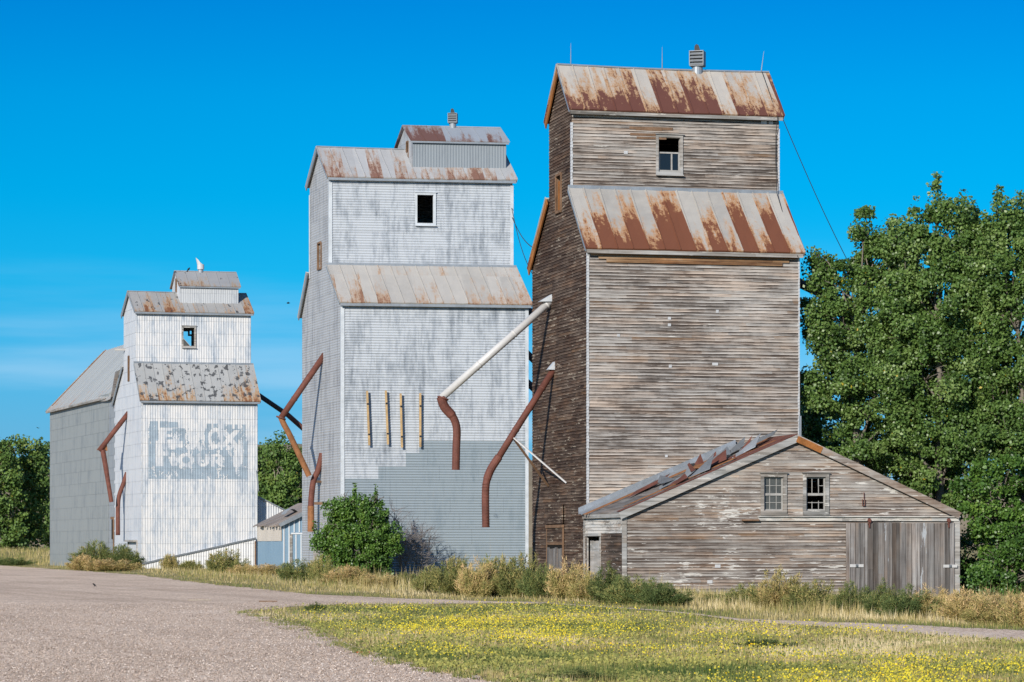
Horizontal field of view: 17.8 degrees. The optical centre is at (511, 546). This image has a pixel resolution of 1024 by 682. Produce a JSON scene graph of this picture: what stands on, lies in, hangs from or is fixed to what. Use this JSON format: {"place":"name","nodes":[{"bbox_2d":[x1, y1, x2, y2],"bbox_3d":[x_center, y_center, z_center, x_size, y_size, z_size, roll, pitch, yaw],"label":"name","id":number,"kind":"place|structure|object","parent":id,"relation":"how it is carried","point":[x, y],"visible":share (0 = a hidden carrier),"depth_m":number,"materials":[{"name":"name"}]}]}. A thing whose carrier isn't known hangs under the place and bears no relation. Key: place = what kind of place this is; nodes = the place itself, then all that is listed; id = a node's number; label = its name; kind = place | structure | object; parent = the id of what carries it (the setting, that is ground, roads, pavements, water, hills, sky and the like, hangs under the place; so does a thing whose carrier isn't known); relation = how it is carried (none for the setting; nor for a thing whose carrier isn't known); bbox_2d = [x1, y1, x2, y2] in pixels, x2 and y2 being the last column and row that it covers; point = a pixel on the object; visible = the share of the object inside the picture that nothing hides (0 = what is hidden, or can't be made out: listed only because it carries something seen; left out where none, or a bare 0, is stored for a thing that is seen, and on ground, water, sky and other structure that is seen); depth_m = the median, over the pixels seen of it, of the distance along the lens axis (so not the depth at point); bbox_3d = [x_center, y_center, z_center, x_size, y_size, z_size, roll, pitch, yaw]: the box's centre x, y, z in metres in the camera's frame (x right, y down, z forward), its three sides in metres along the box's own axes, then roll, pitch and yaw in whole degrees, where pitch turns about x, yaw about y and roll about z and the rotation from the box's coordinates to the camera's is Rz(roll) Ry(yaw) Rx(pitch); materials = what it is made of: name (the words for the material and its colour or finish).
{"place":"outdoors","nodes":[
{"label":"outdoors","id":0,"kind":"place"},
{"bbox_2d":[0,566,559,681],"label":"gravel road","id":1,"kind":"structure","parent":0,"point":[35,587],"depth_m":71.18,"materials":[{"name":"grey gravel"}]},
{"bbox_2d":[2,444,1012,546],"bbox_3d":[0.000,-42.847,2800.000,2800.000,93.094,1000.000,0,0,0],"label":"hill","id":2,"kind":"structure","parent":0,"point":[962,527],"depth_m":2454.76,"materials":[{"name":"green plant"}]},
{"bbox_2d":[0,547,1023,681],"bbox_3d":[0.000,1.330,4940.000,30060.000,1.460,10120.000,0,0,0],"label":"ground","id":3,"kind":"structure","parent":0,"point":[151,574],"depth_m":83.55,"materials":[{"name":"green plant"}]},
{"bbox_2d":[0,437,32,549],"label":"broadleaf tree","id":4,"kind":"object","parent":3,"relation":"on","point":[10,478],"visible":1,"depth_m":414.15,"materials":[{"name":"green plant"}]},
{"bbox_2d":[0,557,37,565],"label":"weed bush","id":5,"kind":"object","parent":3,"relation":"on","point":[8,561],"visible":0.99,"depth_m":282.96,"materials":[{"name":"green plant"}]},
{"bbox_2d":[0,545,49,564],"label":"meadow grass","id":6,"kind":"structure","parent":3,"relation":"on","point":[16,552],"depth_m":361.55,"materials":[{"name":"yellow plant"}]},
{"bbox_2d":[3,427,49,550],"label":"broadleaf tree","id":7,"kind":"object","parent":3,"relation":"on","point":[34,463],"visible":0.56,"depth_m":419.07,"materials":[{"name":"green plant"}]},
{"bbox_2d":[29,441,49,549],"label":"broadleaf tree","id":8,"kind":"object","parent":3,"relation":"on","point":[47,541],"visible":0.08,"depth_m":431.15,"materials":[{"name":"green plant"}]},
{"bbox_2d":[65,553,95,569],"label":"weed bush","id":9,"kind":"object","parent":3,"relation":"on","point":[79,563],"visible":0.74,"depth_m":227.22,"materials":[{"name":"beige plant"}]},
{"bbox_2d":[65,539,125,563],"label":"weed bush","id":10,"kind":"object","parent":3,"relation":"on","point":[94,552],"visible":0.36,"depth_m":249.38,"materials":[{"name":"green plant"}]},
{"bbox_2d":[84,558,109,570],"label":"weed bush","id":11,"kind":"object","parent":3,"relation":"on","point":[96,565],"visible":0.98,"depth_m":219.24,"materials":[{"name":"beige plant"}]},
{"bbox_2d":[83,557,144,570],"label":"weed bush","id":12,"kind":"object","parent":3,"relation":"on","point":[113,565],"visible":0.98,"depth_m":219.26,"materials":[{"name":"beige plant"}]},
{"bbox_2d":[45,339,189,565],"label":"storage annex","id":13,"kind":"object","parent":3,"relation":"on","point":[80,409],"visible":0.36,"depth_m":271.95,"materials":[{"name":"metal"}]},
{"bbox_2d":[98,542,144,567],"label":"weed bush","id":14,"kind":"object","parent":3,"relation":"on","point":[123,555],"visible":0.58,"depth_m":244.75,"materials":[{"name":"green plant"}]},
{"bbox_2d":[158,553,179,569],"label":"weed bush","id":15,"kind":"object","parent":3,"relation":"on","point":[168,562],"visible":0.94,"depth_m":231.65,"materials":[{"name":"plant"}]},
{"bbox_2d":[177,559,203,569],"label":"weed bush","id":16,"kind":"object","parent":3,"relation":"on","point":[188,564],"visible":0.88,"depth_m":235.84,"materials":[{"name":"green plant"}]},
{"bbox_2d":[97,258,301,568],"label":"grain elevator","id":17,"kind":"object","parent":3,"relation":"on","point":[184,431],"visible":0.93,"depth_m":247.10,"materials":[{"name":"white paint"}]},
{"bbox_2d":[127,355,129,380],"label":"window","id":18,"kind":"structure","parent":17,"relation":"in","point":[128,355],"depth_m":249.60,"materials":[{"name":"brown wood"}]},
{"bbox_2d":[181,325,195,347],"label":"window","id":19,"kind":"structure","parent":17,"relation":"in","point":[183,326],"depth_m":248.20,"materials":[{"name":"grey wood"}]},
{"bbox_2d":[204,548,250,572],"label":"weed bush","id":20,"kind":"object","parent":3,"relation":"on","point":[215,561],"visible":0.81,"depth_m":205.28,"materials":[{"name":"green plant"}]},
{"bbox_2d":[225,564,255,573],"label":"weed bush","id":21,"kind":"object","parent":3,"relation":"on","point":[236,568],"visible":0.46,"depth_m":195.89,"materials":[{"name":"beige plant"}]},
{"bbox_2d":[243,562,280,574],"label":"weed bush","id":22,"kind":"object","parent":3,"relation":"on","point":[268,568],"visible":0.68,"depth_m":189.92,"materials":[{"name":"beige plant"}]},
{"bbox_2d":[258,444,268,499],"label":"broadleaf tree","id":23,"kind":"object","parent":3,"relation":"on","point":[261,476],"visible":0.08,"depth_m":419.30,"materials":[{"name":"green plant"}]},
{"bbox_2d":[258,437,286,499],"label":"broadleaf tree","id":24,"kind":"object","parent":3,"relation":"on","point":[261,450],"visible":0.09,"depth_m":426.89,"materials":[{"name":"green plant"}]},
{"bbox_2d":[253,503,301,570],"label":"blue shed","id":25,"kind":"structure","parent":3,"relation":"on","point":[279,537],"depth_m":226.62,"materials":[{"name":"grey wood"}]},
{"bbox_2d":[292,534,300,570],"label":"door","id":26,"kind":"structure","parent":25,"relation":"in","point":[293,535],"depth_m":225.25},
{"bbox_2d":[258,430,301,509],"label":"broadleaf tree","id":27,"kind":"object","parent":3,"relation":"on","point":[282,486],"visible":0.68,"depth_m":417.13,"materials":[{"name":"green plant"}]},
{"bbox_2d":[283,446,301,502],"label":"broadleaf tree","id":28,"kind":"object","parent":3,"relation":"on","point":[299,499],"visible":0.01,"depth_m":424.06,"materials":[{"name":"green plant"}]},
{"bbox_2d":[273,558,314,581],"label":"weed bush","id":29,"kind":"object","parent":3,"relation":"on","point":[287,572],"visible":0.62,"depth_m":153.15,"materials":[{"name":"green plant"}]},
{"bbox_2d":[304,601,326,610],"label":"weed bush","id":30,"kind":"object","parent":3,"relation":"on","point":[316,605],"visible":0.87,"depth_m":85.50,"materials":[{"name":"green plant"}]},
{"bbox_2d":[306,554,342,582],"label":"weed bush","id":31,"kind":"object","parent":3,"relation":"on","point":[315,569],"visible":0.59,"depth_m":149.89,"materials":[{"name":"green plant"}]},
{"bbox_2d":[316,564,377,584],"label":"weed bush","id":32,"kind":"object","parent":3,"relation":"on","point":[345,574],"visible":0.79,"depth_m":141.39,"materials":[{"name":"beige plant"}]},
{"bbox_2d":[309,483,405,576],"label":"shrub","id":33,"kind":"object","parent":3,"relation":"on","point":[370,536],"visible":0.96,"depth_m":175.66,"materials":[{"name":"green plant"}]},
{"bbox_2d":[235,605,514,681],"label":"edge grass","id":34,"kind":"structure","parent":3,"relation":"on","point":[364,652],"depth_m":52.25,"materials":[{"name":"green plant"}]},
{"bbox_2d":[355,572,401,586],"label":"weed bush","id":35,"kind":"object","parent":3,"relation":"on","point":[381,580],"visible":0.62,"depth_m":133.79,"materials":[{"name":"beige plant"}]},
{"bbox_2d":[276,108,532,576],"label":"grain elevator","id":36,"kind":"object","parent":3,"relation":"on","point":[415,301],"visible":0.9,"depth_m":181.65,"materials":[{"name":"silver metal"}]},
{"bbox_2d":[313,548,323,567],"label":"loading door","id":37,"kind":"structure","parent":36,"relation":"in","point":[315,553],"depth_m":185.96,"materials":[{"name":"grey wood"}]},
{"bbox_2d":[317,241,321,269],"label":"window","id":38,"kind":"structure","parent":36,"relation":"in","point":[319,244],"depth_m":185.74,"materials":[{"name":"brown wood"}]},
{"bbox_2d":[415,192,436,225],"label":"window","id":39,"kind":"structure","parent":36,"relation":"in","point":[433,194],"depth_m":183.84,"materials":[{"name":"white wood"}]},
{"bbox_2d":[397,572,419,582],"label":"weed bush","id":40,"kind":"object","parent":3,"relation":"on","point":[412,576],"visible":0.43,"depth_m":146.29,"materials":[{"name":"plant"}]},
{"bbox_2d":[385,497,432,574],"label":"bare shrub","id":41,"kind":"object","parent":3,"relation":"on","point":[402,556],"visible":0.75,"depth_m":177.74,"materials":[{"name":"grey plant"}]},
{"bbox_2d":[404,519,444,572],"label":"bare shrub","id":42,"kind":"object","parent":3,"relation":"on","point":[424,544],"visible":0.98,"depth_m":178.18,"materials":[{"name":"grey plant"}]},
{"bbox_2d":[409,564,444,592],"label":"weed bush","id":43,"kind":"object","parent":3,"relation":"on","point":[419,583],"visible":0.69,"depth_m":118.93,"materials":[{"name":"green plant"}]},
{"bbox_2d":[427,554,473,594],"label":"weed bush","id":44,"kind":"object","parent":3,"relation":"on","point":[446,583],"visible":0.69,"depth_m":112.45,"materials":[{"name":"green plant"}]},
{"bbox_2d":[453,555,497,596],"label":"weed bush","id":45,"kind":"object","parent":3,"relation":"on","point":[478,582],"visible":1,"depth_m":108.68,"materials":[{"name":"beige plant"}]},
{"bbox_2d":[472,552,515,596],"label":"weed bush","id":46,"kind":"object","parent":3,"relation":"on","point":[495,563],"visible":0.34,"depth_m":109.77,"materials":[{"name":"green plant"}]},
{"bbox_2d":[9,555,1023,630],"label":"dry grass","id":47,"kind":"structure","parent":3,"relation":"on","point":[828,616],"depth_m":90.50,"materials":[{"name":"beige plant"}]},
{"bbox_2d":[489,551,547,596],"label":"weed bush","id":48,"kind":"object","parent":3,"relation":"on","point":[504,582],"visible":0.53,"depth_m":108.63,"materials":[{"name":"green plant"}]},
{"bbox_2d":[512,561,555,597],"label":"weed bush","id":49,"kind":"object","parent":3,"relation":"on","point":[536,585],"visible":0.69,"depth_m":106.94,"materials":[{"name":"green plant"}]},
{"bbox_2d":[545,555,593,599],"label":"weed bush","id":50,"kind":"object","parent":3,"relation":"on","point":[558,587],"visible":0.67,"depth_m":103.38,"materials":[{"name":"beige plant"}]},
{"bbox_2d":[534,666,620,681],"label":"weed bush","id":51,"kind":"object","parent":3,"relation":"on","point":[580,674],"visible":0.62,"depth_m":40.13,"materials":[{"name":"green plant"}]},
{"bbox_2d":[566,568,598,600],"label":"weed bush","id":52,"kind":"object","parent":3,"relation":"on","point":[577,591],"visible":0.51,"depth_m":101.77,"materials":[{"name":"beige plant"}]},
{"bbox_2d":[584,561,630,602],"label":"weed bush","id":53,"kind":"object","parent":3,"relation":"on","point":[601,585],"visible":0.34,"depth_m":97.02,"materials":[{"name":"green plant"}]},
{"bbox_2d":[588,573,677,604],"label":"weed bush","id":54,"kind":"object","parent":3,"relation":"on","point":[620,591],"visible":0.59,"depth_m":94.31,"materials":[{"name":"green plant"}]},
{"bbox_2d":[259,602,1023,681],"bbox_3d":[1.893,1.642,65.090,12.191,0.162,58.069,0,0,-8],"label":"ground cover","id":55,"kind":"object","parent":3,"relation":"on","point":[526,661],"visible":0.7,"depth_m":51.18,"materials":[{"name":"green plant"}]},
{"bbox_2d":[437,44,846,588],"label":"grain elevator","id":56,"kind":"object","parent":3,"relation":"on","point":[668,252],"visible":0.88,"depth_m":129.06,"materials":[{"name":"grey wood"}]},
{"bbox_2d":[511,208,531,272],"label":"wire","id":57,"kind":"object","parent":56,"relation":"attached to","point":[519,240],"visible":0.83,"depth_m":164.93,"materials":[{"name":"black metal"}]},
{"bbox_2d":[544,504,563,575],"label":"loading door","id":58,"kind":"structure","parent":56,"relation":"in","point":[553,513],"depth_m":132.09,"materials":[{"name":"wood"}]},
{"bbox_2d":[555,172,564,213],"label":"window","id":59,"kind":"structure","parent":56,"relation":"in","point":[558,177],"depth_m":132.00,"materials":[{"name":"brown wood"}]},
{"bbox_2d":[655,133,683,175],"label":"window","id":60,"kind":"structure","parent":56,"relation":"in","point":[667,163],"depth_m":130.62,"materials":[{"name":"grey wood"}]},
{"bbox_2d":[291,599,1023,681],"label":"yellow flowers","id":61,"kind":"object","parent":3,"relation":"on","point":[886,671],"visible":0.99,"depth_m":55.55,"materials":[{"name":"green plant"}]},
{"bbox_2d":[627,580,696,605],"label":"weed bush","id":62,"kind":"object","parent":3,"relation":"on","point":[658,594],"visible":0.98,"depth_m":92.12,"materials":[{"name":"green plant"}]},
{"bbox_2d":[698,593,729,603],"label":"weed bush","id":63,"kind":"object","parent":3,"relation":"on","point":[709,596],"visible":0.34,"depth_m":95.68,"materials":[{"name":"plant"}]},
{"bbox_2d":[711,582,764,605],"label":"weed bush","id":64,"kind":"object","parent":3,"relation":"on","point":[739,593],"visible":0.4,"depth_m":91.61,"materials":[{"name":"green plant"}]},
{"bbox_2d":[733,638,799,647],"bbox_3d":[4.375,1.623,54.442,0.990,0.169,1.440,0,0,-33],"label":"weed bush","id":65,"kind":"object","parent":3,"relation":"on","point":[773,641],"visible":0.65,"depth_m":54.40,"materials":[{"name":"green plant"}]},
{"bbox_2d":[578,429,960,597],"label":"wooden shed","id":66,"kind":"structure","parent":3,"relation":"on","point":[843,521],"depth_m":122.72,"materials":[{"name":"grey wood"}]},
{"bbox_2d":[585,533,600,576],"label":"side door","id":67,"kind":"structure","parent":66,"relation":"in","point":[595,546],"depth_m":125.25,"materials":[{"name":"grey wood"}]},
{"bbox_2d":[760,472,787,514],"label":"window","id":68,"kind":"structure","parent":66,"relation":"in","point":[773,492],"depth_m":122.46,"materials":[{"name":"grey wood"}]},
{"bbox_2d":[802,472,830,514],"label":"window","id":69,"kind":"structure","parent":66,"relation":"in","point":[811,475],"depth_m":122.82,"materials":[{"name":"grey wood"}]},
{"bbox_2d":[846,518,956,597],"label":"sliding door","id":70,"kind":"structure","parent":66,"relation":"in","point":[918,554],"depth_m":123.58,"materials":[{"name":"grey wood"}]},
{"bbox_2d":[745,565,808,609],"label":"weed bush","id":71,"kind":"object","parent":3,"relation":"on","point":[776,590],"visible":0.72,"depth_m":86.35,"materials":[{"name":"beige plant"}]},
{"bbox_2d":[779,578,838,610],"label":"weed bush","id":72,"kind":"object","parent":3,"relation":"on","point":[800,593],"visible":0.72,"depth_m":85.34,"materials":[{"name":"green plant"}]},
{"bbox_2d":[830,580,872,613],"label":"weed bush","id":73,"kind":"object","parent":3,"relation":"on","point":[848,597],"visible":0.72,"depth_m":82.09,"materials":[{"name":"green plant"}]},
{"bbox_2d":[800,381,909,477],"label":"broadleaf tree","id":74,"kind":"object","parent":3,"relation":"on","point":[812,422],"visible":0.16,"depth_m":148.25,"materials":[{"name":"green plant"}]},
{"bbox_2d":[799,205,936,469],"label":"cottonwood tree","id":75,"kind":"object","parent":3,"relation":"on","point":[836,344],"visible":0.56,"depth_m":129.49,"materials":[{"name":"green plant"}]},
{"bbox_2d":[860,577,902,615],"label":"weed bush","id":76,"kind":"object","parent":3,"relation":"on","point":[875,596],"visible":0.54,"depth_m":79.07,"materials":[{"name":"green plant"}]},
{"bbox_2d":[872,582,941,617],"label":"weed bush","id":77,"kind":"object","parent":3,"relation":"on","point":[894,604],"visible":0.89,"depth_m":77.05,"materials":[{"name":"green plant"}]},
{"bbox_2d":[866,433,987,524],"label":"broadleaf tree","id":78,"kind":"object","parent":3,"relation":"on","point":[905,480],"visible":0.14,"depth_m":130.54,"materials":[{"name":"green plant"}]},
{"bbox_2d":[909,584,950,617],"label":"weed bush","id":79,"kind":"object","parent":3,"relation":"on","point":[930,601],"visible":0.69,"depth_m":76.97,"materials":[{"name":"beige plant"}]},
{"bbox_2d":[857,171,1020,508],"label":"cottonwood tree","id":80,"kind":"object","parent":3,"relation":"on","point":[937,341],"visible":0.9,"depth_m":127.90,"materials":[{"name":"green plant"}]},
{"bbox_2d":[931,585,984,621],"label":"weed bush","id":81,"kind":"object","parent":3,"relation":"on","point":[954,607],"visible":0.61,"depth_m":73.54,"materials":[{"name":"beige plant"}]},
{"bbox_2d":[960,533,1009,593],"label":"broadleaf tree","id":82,"kind":"object","parent":3,"relation":"on","point":[964,560],"visible":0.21,"depth_m":132.71,"materials":[{"name":"green plant"}]},
{"bbox_2d":[948,450,1023,585],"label":"broadleaf tree","id":83,"kind":"object","parent":3,"relation":"on","point":[989,522],"visible":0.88,"depth_m":125.47,"materials":[{"name":"green plant"}]},
{"bbox_2d":[955,588,1020,624],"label":"weed bush","id":84,"kind":"object","parent":3,"relation":"on","point":[980,613],"visible":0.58,"depth_m":70.20,"materials":[{"name":"beige plant"}]},
{"bbox_2d":[953,184,1023,590],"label":"cottonwood tree","id":85,"kind":"object","parent":3,"relation":"on","point":[1004,229],"visible":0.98,"depth_m":127.31,"materials":[{"name":"green plant"}]},
{"bbox_2d":[959,533,1023,598],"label":"broadleaf tree","id":86,"kind":"object","parent":3,"relation":"on","point":[990,570],"visible":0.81,"depth_m":124.21,"materials":[{"name":"green plant"}]},
{"bbox_2d":[990,591,1023,626],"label":"weed bush","id":87,"kind":"object","parent":3,"relation":"on","point":[1015,616],"visible":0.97,"depth_m":68.11,"materials":[{"name":"beige plant"}]},
{"bbox_2d":[0,0,1023,481],"label":"sky","id":88,"kind":"structure","parent":0,"point":[141,140],"materials":[{"name":"blue"}]},
{"bbox_2d":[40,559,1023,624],"bbox_3d":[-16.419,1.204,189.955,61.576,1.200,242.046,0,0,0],"label":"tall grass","id":89,"kind":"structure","parent":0,"point":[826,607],"depth_m":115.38,"materials":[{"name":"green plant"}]},
{"bbox_2d":[522,603,1023,640],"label":"dirt track","id":90,"kind":"structure","parent":0,"point":[989,633],"depth_m":66.70,"materials":[{"name":"grey gravel"}]}
]}

